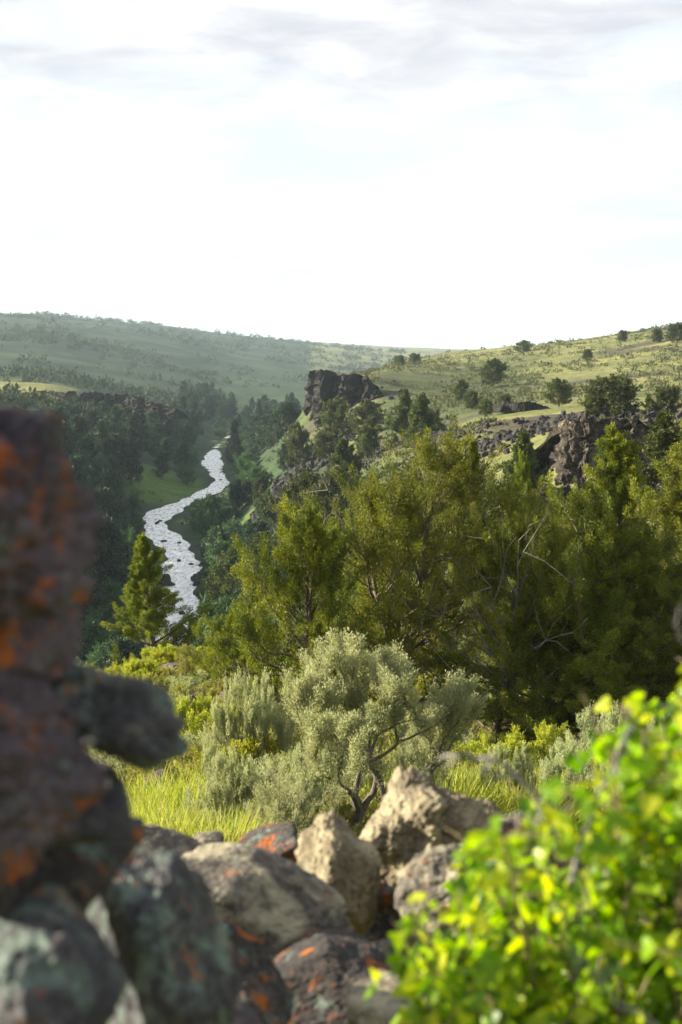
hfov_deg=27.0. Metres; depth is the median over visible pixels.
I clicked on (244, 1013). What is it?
boulder
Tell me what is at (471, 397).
juniper tree
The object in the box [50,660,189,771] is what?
boulder
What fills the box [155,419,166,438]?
canyon tree
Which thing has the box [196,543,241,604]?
juniper tree
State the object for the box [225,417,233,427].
willow bush
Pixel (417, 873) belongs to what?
boulder
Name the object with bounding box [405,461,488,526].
juniper tree
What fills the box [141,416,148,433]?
canyon tree
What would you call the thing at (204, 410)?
canyon tree
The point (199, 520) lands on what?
willow bush
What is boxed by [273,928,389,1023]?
boulder
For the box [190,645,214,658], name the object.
rabbitbrush
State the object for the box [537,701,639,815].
sagebrush
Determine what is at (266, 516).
willow bush
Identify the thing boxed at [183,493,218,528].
willow bush
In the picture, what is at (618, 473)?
juniper tree
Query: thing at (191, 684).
sagebrush
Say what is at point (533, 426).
scree
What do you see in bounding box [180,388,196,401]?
canyon tree
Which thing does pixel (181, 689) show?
shrub
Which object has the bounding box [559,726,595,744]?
sagebrush
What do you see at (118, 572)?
willow bush
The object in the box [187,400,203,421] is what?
canyon tree
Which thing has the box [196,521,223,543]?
willow bush
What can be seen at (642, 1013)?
dry twig
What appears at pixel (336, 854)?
boulder
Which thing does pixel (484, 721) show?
shrub
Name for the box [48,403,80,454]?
canyon tree
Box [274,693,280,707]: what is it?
shrub
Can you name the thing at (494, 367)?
juniper tree
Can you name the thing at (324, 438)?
juniper tree
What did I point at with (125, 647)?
bush
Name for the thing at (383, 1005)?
boulder
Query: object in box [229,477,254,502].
juniper tree
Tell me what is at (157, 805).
grass
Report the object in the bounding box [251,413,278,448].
canyon tree
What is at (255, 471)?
willow bush
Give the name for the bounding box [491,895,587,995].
boulder
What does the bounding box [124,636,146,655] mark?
canyon tree
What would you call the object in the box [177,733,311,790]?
rabbitbrush
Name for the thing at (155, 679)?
shrub
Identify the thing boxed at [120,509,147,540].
willow bush
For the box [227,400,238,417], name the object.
canyon tree
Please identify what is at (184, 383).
canyon tree
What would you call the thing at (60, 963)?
boulder
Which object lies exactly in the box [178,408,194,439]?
conifer tree
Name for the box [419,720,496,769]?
shrub
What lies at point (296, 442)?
juniper tree
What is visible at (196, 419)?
canyon tree
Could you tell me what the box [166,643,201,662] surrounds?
shrub
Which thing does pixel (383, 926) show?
boulder
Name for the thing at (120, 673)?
rabbitbrush
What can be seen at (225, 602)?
willow bush
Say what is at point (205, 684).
shrub
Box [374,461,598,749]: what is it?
juniper tree
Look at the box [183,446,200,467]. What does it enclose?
willow bush
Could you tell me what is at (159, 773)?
slope stone
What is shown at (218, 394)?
canyon tree
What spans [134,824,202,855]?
boulder
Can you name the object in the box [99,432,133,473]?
canyon tree
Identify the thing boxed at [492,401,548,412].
cliff
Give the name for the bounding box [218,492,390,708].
juniper tree
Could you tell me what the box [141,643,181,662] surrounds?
rabbitbrush
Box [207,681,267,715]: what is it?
shrub
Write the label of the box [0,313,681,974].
terrain
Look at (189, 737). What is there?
sagebrush
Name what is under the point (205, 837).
boulder
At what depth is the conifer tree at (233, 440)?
409.51 m
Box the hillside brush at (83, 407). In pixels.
[0,310,406,440]
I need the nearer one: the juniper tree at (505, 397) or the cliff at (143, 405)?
the juniper tree at (505, 397)
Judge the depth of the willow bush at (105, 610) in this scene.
163.59 m
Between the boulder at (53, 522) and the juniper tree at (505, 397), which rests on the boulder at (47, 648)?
the boulder at (53, 522)
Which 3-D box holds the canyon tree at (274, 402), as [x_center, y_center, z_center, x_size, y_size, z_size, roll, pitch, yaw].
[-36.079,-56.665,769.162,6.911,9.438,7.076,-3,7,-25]
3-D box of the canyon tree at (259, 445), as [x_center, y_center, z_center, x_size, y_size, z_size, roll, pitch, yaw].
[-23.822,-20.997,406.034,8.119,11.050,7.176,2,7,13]
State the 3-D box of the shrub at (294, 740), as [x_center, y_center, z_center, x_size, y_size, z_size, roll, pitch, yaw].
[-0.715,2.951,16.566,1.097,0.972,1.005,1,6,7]
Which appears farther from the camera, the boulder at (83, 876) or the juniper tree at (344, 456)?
the juniper tree at (344, 456)
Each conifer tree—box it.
[21,401,26,408]
[104,404,126,441]
[122,427,144,485]
[173,433,188,472]
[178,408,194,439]
[179,395,192,426]
[221,395,227,415]
[224,419,245,468]
[237,414,241,429]
[254,400,262,417]
[288,392,294,401]
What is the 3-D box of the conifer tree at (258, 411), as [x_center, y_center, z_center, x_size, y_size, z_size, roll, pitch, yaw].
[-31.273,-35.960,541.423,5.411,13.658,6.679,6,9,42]
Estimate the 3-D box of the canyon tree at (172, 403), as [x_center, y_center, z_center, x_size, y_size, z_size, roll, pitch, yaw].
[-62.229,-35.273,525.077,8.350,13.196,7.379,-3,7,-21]
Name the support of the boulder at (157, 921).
on the terrain at (170, 487)
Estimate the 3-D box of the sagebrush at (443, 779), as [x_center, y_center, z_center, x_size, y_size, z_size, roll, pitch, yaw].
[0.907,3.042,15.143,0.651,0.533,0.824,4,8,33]
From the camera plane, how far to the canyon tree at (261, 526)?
200.29 m
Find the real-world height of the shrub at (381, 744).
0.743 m
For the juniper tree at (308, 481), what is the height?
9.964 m
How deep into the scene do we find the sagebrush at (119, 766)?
16.97 m
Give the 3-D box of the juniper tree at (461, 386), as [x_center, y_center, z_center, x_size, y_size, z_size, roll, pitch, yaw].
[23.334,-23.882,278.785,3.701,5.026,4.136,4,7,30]
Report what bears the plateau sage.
on the terrain at (170, 487)
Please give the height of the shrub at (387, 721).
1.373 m
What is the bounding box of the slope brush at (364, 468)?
[75,405,502,667]
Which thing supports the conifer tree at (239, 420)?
on the terrain at (170, 487)
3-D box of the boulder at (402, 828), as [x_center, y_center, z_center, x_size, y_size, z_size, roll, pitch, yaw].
[0.203,0.814,3.669,0.274,0.333,0.322,2,7,17]
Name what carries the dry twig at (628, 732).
attached to the leafy shrub at (515, 975)
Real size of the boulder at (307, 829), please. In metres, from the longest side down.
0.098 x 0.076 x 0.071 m
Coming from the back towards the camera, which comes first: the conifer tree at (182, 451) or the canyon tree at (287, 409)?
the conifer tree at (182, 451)
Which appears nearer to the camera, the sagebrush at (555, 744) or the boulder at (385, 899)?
the boulder at (385, 899)
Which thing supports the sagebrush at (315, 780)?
on the terrain at (170, 487)
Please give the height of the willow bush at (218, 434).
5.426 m
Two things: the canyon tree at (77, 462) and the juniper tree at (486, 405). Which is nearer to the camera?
the juniper tree at (486, 405)
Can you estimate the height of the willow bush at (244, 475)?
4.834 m
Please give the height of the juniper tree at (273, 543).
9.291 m
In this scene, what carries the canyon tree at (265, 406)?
on the terrain at (170, 487)
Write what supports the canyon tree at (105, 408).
on the terrain at (170, 487)
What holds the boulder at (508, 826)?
on the terrain at (170, 487)
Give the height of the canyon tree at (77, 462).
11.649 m
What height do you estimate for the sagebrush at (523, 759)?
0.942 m
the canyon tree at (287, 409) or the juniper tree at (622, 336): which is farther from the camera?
the juniper tree at (622, 336)
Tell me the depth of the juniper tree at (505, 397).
208.76 m
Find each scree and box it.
[81,464,405,651]
[95,380,402,600]
[113,407,681,627]
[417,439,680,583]
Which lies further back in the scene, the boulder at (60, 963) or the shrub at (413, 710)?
the shrub at (413, 710)
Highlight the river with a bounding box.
[143,425,249,660]
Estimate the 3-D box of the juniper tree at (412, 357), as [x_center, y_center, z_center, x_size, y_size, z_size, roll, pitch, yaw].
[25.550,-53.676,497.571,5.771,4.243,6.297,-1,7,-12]
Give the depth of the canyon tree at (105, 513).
220.74 m
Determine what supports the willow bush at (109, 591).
on the terrain at (170, 487)
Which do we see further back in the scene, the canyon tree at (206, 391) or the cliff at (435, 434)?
the canyon tree at (206, 391)
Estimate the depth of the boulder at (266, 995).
2.63 m
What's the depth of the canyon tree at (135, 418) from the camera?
373.94 m
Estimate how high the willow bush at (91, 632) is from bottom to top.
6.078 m
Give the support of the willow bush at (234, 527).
on the terrain at (170, 487)
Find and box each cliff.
[35,390,188,419]
[302,369,382,428]
[404,427,477,448]
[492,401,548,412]
[530,411,654,485]
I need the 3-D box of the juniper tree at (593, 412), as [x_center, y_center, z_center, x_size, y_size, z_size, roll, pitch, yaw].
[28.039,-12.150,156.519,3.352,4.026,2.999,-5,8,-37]
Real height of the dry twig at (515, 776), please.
0.270 m
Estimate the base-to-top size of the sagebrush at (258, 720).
1.682 m
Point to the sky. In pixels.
(447, 174)
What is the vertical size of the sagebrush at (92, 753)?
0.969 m
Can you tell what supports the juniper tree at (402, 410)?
on the terrain at (170, 487)
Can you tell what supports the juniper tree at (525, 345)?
on the terrain at (170, 487)
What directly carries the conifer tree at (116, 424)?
on the terrain at (170, 487)
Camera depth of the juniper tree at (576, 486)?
51.86 m
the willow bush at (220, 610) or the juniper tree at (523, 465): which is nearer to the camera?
the juniper tree at (523, 465)
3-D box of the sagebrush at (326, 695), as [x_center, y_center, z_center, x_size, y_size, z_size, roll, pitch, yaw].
[0.365,1.979,11.581,1.773,2.017,1.762,0,6,0]
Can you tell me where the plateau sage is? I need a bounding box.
[300,323,681,516]
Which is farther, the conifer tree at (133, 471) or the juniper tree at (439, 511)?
the conifer tree at (133, 471)
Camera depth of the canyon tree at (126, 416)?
407.86 m
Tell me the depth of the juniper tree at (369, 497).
30.79 m
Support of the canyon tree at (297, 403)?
on the terrain at (170, 487)
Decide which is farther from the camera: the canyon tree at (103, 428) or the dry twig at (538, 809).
the canyon tree at (103, 428)
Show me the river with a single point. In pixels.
(182, 572)
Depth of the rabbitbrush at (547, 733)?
24.58 m
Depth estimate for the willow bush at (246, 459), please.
327.04 m
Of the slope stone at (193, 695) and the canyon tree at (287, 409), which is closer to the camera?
the slope stone at (193, 695)
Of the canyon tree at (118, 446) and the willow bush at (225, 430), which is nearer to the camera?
the canyon tree at (118, 446)
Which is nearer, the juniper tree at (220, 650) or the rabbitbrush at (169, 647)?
the juniper tree at (220, 650)
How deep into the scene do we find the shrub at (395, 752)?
19.95 m
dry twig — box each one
[437,753,600,925]
[502,770,623,901]
[559,906,654,1023]
[568,706,633,882]
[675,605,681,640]
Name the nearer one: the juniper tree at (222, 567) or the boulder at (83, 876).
the boulder at (83, 876)
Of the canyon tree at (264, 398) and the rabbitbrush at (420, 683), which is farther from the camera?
the canyon tree at (264, 398)
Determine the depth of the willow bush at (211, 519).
259.35 m
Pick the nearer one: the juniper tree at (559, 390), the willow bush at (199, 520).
the juniper tree at (559, 390)
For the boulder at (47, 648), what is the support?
on the boulder at (134, 722)
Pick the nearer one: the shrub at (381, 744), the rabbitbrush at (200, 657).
the shrub at (381, 744)
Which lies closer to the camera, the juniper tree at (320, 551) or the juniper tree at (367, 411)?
the juniper tree at (320, 551)
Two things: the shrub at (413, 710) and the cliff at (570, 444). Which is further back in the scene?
the cliff at (570, 444)
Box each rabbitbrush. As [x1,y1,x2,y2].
[104,658,147,674]
[107,669,132,675]
[119,657,161,679]
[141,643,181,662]
[146,648,179,667]
[151,666,175,678]
[173,694,219,737]
[177,655,220,673]
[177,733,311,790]
[186,649,219,665]
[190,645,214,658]
[225,703,244,722]
[269,668,293,691]
[412,671,433,695]
[446,731,550,772]
[497,719,573,764]
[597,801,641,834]
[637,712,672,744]
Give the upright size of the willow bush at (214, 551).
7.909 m
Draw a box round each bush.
[76,634,116,670]
[79,612,120,658]
[83,598,123,641]
[94,635,141,669]
[98,559,132,585]
[98,575,126,612]
[115,524,137,559]
[115,620,145,650]
[116,593,127,616]
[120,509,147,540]
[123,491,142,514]
[174,460,198,483]
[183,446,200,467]
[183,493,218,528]
[184,591,239,650]
[191,506,217,533]
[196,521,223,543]
[201,526,231,547]
[204,535,231,572]
[205,514,224,530]
[208,492,230,523]
[210,587,242,615]
[214,427,223,439]
[218,426,227,435]
[220,515,247,541]
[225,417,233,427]
[232,449,258,477]
[232,456,242,475]
[239,433,245,444]
[239,471,252,482]
[241,437,252,454]
[246,460,273,488]
[250,490,283,530]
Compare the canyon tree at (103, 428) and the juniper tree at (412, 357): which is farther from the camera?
the juniper tree at (412, 357)
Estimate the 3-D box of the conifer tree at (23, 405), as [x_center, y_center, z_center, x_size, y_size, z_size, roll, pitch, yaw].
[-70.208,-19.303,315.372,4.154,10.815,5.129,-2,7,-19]
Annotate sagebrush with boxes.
[87,748,171,781]
[88,748,115,764]
[166,668,210,691]
[170,692,195,707]
[183,739,270,830]
[184,724,212,753]
[200,665,315,780]
[229,753,339,822]
[235,742,344,838]
[276,715,371,805]
[278,626,487,829]
[355,707,471,805]
[436,773,455,787]
[469,738,552,796]
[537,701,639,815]
[543,738,563,771]
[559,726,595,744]
[589,691,675,810]
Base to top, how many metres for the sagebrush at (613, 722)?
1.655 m
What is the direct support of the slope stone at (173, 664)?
on the terrain at (170, 487)
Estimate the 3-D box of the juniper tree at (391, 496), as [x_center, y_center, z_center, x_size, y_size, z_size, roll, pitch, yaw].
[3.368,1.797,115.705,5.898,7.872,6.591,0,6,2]
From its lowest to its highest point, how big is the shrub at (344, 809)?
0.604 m
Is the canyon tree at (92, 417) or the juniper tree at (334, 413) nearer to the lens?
the juniper tree at (334, 413)
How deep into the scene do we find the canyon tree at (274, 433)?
374.55 m
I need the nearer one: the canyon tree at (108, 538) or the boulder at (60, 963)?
the boulder at (60, 963)
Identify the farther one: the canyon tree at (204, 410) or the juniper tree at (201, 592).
the canyon tree at (204, 410)
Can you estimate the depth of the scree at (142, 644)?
166.41 m
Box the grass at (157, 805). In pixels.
[113,665,605,973]
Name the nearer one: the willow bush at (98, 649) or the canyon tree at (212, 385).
the willow bush at (98, 649)
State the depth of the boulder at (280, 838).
3.85 m
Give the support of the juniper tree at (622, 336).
on the terrain at (170, 487)
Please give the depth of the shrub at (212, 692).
30.67 m
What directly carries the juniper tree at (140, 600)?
on the terrain at (170, 487)
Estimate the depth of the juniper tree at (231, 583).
162.44 m
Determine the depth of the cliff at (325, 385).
313.20 m
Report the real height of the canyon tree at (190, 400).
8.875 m
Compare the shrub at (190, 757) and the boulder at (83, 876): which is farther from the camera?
the shrub at (190, 757)
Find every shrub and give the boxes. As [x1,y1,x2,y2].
[108,758,199,787]
[142,673,169,688]
[157,676,172,693]
[161,657,199,682]
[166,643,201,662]
[169,681,194,701]
[175,720,245,782]
[193,677,229,702]
[195,686,220,704]
[196,676,226,690]
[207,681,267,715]
[253,725,305,765]
[268,705,303,744]
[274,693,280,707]
[300,792,380,837]
[363,658,681,1023]
[367,695,414,742]
[371,733,393,756]
[378,727,457,773]
[406,694,435,728]
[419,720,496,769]
[464,708,507,735]
[467,728,497,753]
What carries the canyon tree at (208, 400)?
on the terrain at (170, 487)
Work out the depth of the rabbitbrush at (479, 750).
20.91 m
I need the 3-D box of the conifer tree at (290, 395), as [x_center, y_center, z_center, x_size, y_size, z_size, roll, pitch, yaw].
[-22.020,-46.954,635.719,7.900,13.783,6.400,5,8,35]
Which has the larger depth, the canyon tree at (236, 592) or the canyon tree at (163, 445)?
the canyon tree at (163, 445)
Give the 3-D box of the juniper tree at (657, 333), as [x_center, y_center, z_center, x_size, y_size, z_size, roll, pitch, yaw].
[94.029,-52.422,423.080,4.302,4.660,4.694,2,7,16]
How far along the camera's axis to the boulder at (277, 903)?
3.09 m
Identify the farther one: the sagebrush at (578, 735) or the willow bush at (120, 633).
the willow bush at (120, 633)
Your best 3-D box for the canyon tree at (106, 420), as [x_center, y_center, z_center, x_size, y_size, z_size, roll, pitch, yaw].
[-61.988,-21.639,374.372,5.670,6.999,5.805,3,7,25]
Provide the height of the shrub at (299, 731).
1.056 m
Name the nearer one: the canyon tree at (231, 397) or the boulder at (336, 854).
the boulder at (336, 854)
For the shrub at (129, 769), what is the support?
on the terrain at (170, 487)
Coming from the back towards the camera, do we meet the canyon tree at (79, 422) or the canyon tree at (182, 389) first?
the canyon tree at (182, 389)
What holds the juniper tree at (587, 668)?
on the terrain at (170, 487)
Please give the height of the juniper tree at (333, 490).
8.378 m
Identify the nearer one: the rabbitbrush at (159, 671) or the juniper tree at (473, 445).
the rabbitbrush at (159, 671)
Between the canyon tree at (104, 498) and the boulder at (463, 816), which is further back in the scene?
the canyon tree at (104, 498)
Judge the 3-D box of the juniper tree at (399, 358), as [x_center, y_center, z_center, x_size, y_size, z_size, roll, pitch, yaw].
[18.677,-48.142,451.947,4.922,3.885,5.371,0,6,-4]
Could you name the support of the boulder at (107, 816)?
on the boulder at (83, 876)
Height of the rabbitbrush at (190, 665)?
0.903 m
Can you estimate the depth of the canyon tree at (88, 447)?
279.71 m
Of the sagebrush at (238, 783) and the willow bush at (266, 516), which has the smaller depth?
the sagebrush at (238, 783)
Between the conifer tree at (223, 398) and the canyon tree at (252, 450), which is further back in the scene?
the conifer tree at (223, 398)
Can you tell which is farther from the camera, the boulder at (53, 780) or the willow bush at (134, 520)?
the willow bush at (134, 520)
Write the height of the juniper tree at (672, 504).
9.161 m
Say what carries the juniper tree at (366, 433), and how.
on the terrain at (170, 487)
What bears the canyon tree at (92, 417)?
on the terrain at (170, 487)
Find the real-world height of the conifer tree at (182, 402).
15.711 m
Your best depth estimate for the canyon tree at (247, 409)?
689.16 m
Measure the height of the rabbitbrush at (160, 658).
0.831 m
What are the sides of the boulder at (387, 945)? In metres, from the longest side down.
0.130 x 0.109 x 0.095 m
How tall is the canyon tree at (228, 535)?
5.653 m
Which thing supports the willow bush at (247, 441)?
on the terrain at (170, 487)
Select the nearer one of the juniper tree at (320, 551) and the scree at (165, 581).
the juniper tree at (320, 551)
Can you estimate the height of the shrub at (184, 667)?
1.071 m
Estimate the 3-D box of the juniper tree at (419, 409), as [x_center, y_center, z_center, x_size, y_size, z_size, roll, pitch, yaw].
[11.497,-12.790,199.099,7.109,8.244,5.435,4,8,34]
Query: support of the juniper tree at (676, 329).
on the terrain at (170, 487)
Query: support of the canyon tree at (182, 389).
on the terrain at (170, 487)
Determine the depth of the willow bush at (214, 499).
273.91 m
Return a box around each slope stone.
[139,768,174,789]
[158,662,178,675]
[185,689,207,705]
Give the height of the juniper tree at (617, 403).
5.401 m
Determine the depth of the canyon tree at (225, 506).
270.23 m
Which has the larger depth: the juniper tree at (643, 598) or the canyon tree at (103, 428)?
the canyon tree at (103, 428)
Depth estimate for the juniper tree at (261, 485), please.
262.48 m
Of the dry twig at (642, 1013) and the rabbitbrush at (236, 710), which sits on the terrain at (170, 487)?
the rabbitbrush at (236, 710)
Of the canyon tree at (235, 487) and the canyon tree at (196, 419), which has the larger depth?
the canyon tree at (196, 419)
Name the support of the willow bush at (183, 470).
on the terrain at (170, 487)
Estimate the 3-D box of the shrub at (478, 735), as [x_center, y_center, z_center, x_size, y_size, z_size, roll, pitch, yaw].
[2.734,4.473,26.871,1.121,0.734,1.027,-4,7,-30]
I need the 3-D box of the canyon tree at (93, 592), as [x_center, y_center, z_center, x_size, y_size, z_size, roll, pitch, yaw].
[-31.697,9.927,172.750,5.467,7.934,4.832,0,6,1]
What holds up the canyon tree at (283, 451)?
on the terrain at (170, 487)
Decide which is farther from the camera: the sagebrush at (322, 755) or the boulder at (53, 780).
the sagebrush at (322, 755)
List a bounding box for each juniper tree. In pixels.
[99,531,214,666]
[176,595,298,696]
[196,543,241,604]
[196,566,224,608]
[217,531,272,600]
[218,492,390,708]
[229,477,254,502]
[251,475,269,496]
[253,516,291,585]
[258,466,329,518]
[271,410,554,724]
[282,420,317,466]
[297,464,360,524]
[301,482,458,692]
[312,430,339,459]
[318,395,359,443]
[323,438,363,483]
[346,398,385,432]
[349,494,409,548]
[351,423,382,458]
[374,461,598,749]
[385,388,420,442]
[393,354,406,365]
[403,392,447,442]
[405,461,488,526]
[406,353,422,362]
[430,448,570,709]
[431,577,677,746]
[440,434,504,669]
[448,378,468,401]
[461,389,483,408]
[471,357,509,385]
[476,398,493,416]
[483,429,551,526]
[495,421,681,742]
[497,393,513,413]
[510,339,532,351]
[534,522,681,725]
[535,476,619,663]
[541,378,577,406]
[576,373,644,417]
[578,386,606,415]
[581,348,593,359]
[616,330,627,341]
[622,409,681,524]
[634,420,681,707]
[640,395,656,414]
[645,384,681,413]
[651,328,663,342]
[661,322,681,343]
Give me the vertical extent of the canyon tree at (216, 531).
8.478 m
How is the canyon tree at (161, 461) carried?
on the terrain at (170, 487)
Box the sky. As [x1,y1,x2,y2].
[0,0,681,348]
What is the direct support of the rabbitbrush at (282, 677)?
on the terrain at (170, 487)
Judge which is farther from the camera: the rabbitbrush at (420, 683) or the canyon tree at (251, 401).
the canyon tree at (251, 401)
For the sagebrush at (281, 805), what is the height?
1.053 m
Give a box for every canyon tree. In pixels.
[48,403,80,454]
[68,453,94,492]
[69,414,92,459]
[71,429,109,487]
[79,566,102,621]
[83,409,100,434]
[90,514,133,602]
[92,486,126,531]
[93,419,112,451]
[94,401,110,417]
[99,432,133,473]
[102,417,112,432]
[102,510,114,528]
[119,405,141,426]
[124,408,151,456]
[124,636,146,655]
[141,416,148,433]
[145,410,167,439]
[150,451,170,478]
[153,438,174,465]
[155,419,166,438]
[165,399,180,420]
[175,384,187,400]
[176,381,187,396]
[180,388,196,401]
[187,397,191,411]
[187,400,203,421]
[189,409,204,438]
[194,382,200,397]
[198,382,206,397]
[198,400,211,422]
[199,394,218,419]
[199,525,229,576]
[200,388,210,401]
[208,382,216,390]
[214,389,221,399]
[216,498,237,523]
[224,532,232,546]
[225,392,237,413]
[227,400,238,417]
[228,477,248,512]
[230,569,274,617]
[236,520,256,546]
[240,405,253,420]
[242,413,265,444]
[245,420,267,453]
[247,446,261,465]
[248,397,255,410]
[250,519,273,540]
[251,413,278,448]
[260,395,270,404]
[261,402,270,415]
[263,409,289,445]
[269,399,278,407]
[274,400,300,434]
[276,442,299,470]
[276,550,296,577]
[294,398,301,413]
[294,402,300,412]
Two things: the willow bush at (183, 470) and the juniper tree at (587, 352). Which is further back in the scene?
the juniper tree at (587, 352)
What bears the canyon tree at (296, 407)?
on the terrain at (170, 487)
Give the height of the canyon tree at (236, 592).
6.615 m
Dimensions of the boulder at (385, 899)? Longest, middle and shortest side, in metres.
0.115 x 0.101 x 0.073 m
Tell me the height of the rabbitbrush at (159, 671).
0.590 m
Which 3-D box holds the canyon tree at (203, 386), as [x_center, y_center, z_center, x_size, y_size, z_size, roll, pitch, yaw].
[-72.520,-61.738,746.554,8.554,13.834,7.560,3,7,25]
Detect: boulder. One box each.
[0,404,106,629]
[0,604,82,683]
[0,666,107,884]
[0,817,144,917]
[0,883,127,1023]
[48,760,132,848]
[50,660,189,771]
[86,851,241,1023]
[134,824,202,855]
[182,842,355,958]
[193,831,223,844]
[221,918,293,1023]
[233,1000,260,1023]
[238,822,297,862]
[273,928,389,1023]
[294,808,382,936]
[297,828,308,845]
[345,969,431,1023]
[359,765,462,888]
[366,908,414,952]
[373,938,409,971]
[377,883,394,913]
[394,839,525,958]
[438,792,502,845]
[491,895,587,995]
[500,817,584,879]
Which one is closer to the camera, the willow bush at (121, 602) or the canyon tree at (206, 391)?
the willow bush at (121, 602)
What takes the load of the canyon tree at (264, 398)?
on the terrain at (170, 487)
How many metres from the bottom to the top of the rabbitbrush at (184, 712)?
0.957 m
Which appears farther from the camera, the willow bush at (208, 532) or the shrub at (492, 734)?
the willow bush at (208, 532)
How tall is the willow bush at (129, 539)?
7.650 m
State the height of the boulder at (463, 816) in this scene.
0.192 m
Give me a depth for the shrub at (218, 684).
31.44 m
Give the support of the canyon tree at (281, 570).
on the terrain at (170, 487)
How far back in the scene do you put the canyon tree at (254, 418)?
452.94 m
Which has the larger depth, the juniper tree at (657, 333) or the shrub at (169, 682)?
the juniper tree at (657, 333)
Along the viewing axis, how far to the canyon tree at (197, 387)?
764.08 m
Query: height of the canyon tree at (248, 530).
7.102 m
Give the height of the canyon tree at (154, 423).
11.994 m
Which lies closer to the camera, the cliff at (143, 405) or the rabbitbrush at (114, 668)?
the rabbitbrush at (114, 668)
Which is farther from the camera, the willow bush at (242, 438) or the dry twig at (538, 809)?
the willow bush at (242, 438)
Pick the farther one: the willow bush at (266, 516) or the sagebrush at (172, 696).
the willow bush at (266, 516)
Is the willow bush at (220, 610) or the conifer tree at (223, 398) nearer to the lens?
the willow bush at (220, 610)
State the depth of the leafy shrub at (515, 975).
1.75 m
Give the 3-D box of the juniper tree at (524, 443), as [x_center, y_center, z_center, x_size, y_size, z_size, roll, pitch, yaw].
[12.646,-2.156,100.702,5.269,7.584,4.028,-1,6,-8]
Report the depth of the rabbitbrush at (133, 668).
38.01 m
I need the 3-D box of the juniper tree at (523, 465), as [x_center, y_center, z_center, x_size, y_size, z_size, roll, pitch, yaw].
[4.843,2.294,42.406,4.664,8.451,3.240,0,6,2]
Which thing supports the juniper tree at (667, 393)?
on the terrain at (170, 487)
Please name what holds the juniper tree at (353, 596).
on the terrain at (170, 487)
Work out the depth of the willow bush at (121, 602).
177.33 m
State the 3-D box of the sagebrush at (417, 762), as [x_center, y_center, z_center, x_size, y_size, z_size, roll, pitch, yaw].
[0.707,2.524,13.789,0.988,1.133,0.814,-4,8,-34]
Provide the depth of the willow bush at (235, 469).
362.61 m
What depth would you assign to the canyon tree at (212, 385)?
821.96 m
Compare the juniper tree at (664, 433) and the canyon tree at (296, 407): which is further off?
the canyon tree at (296, 407)

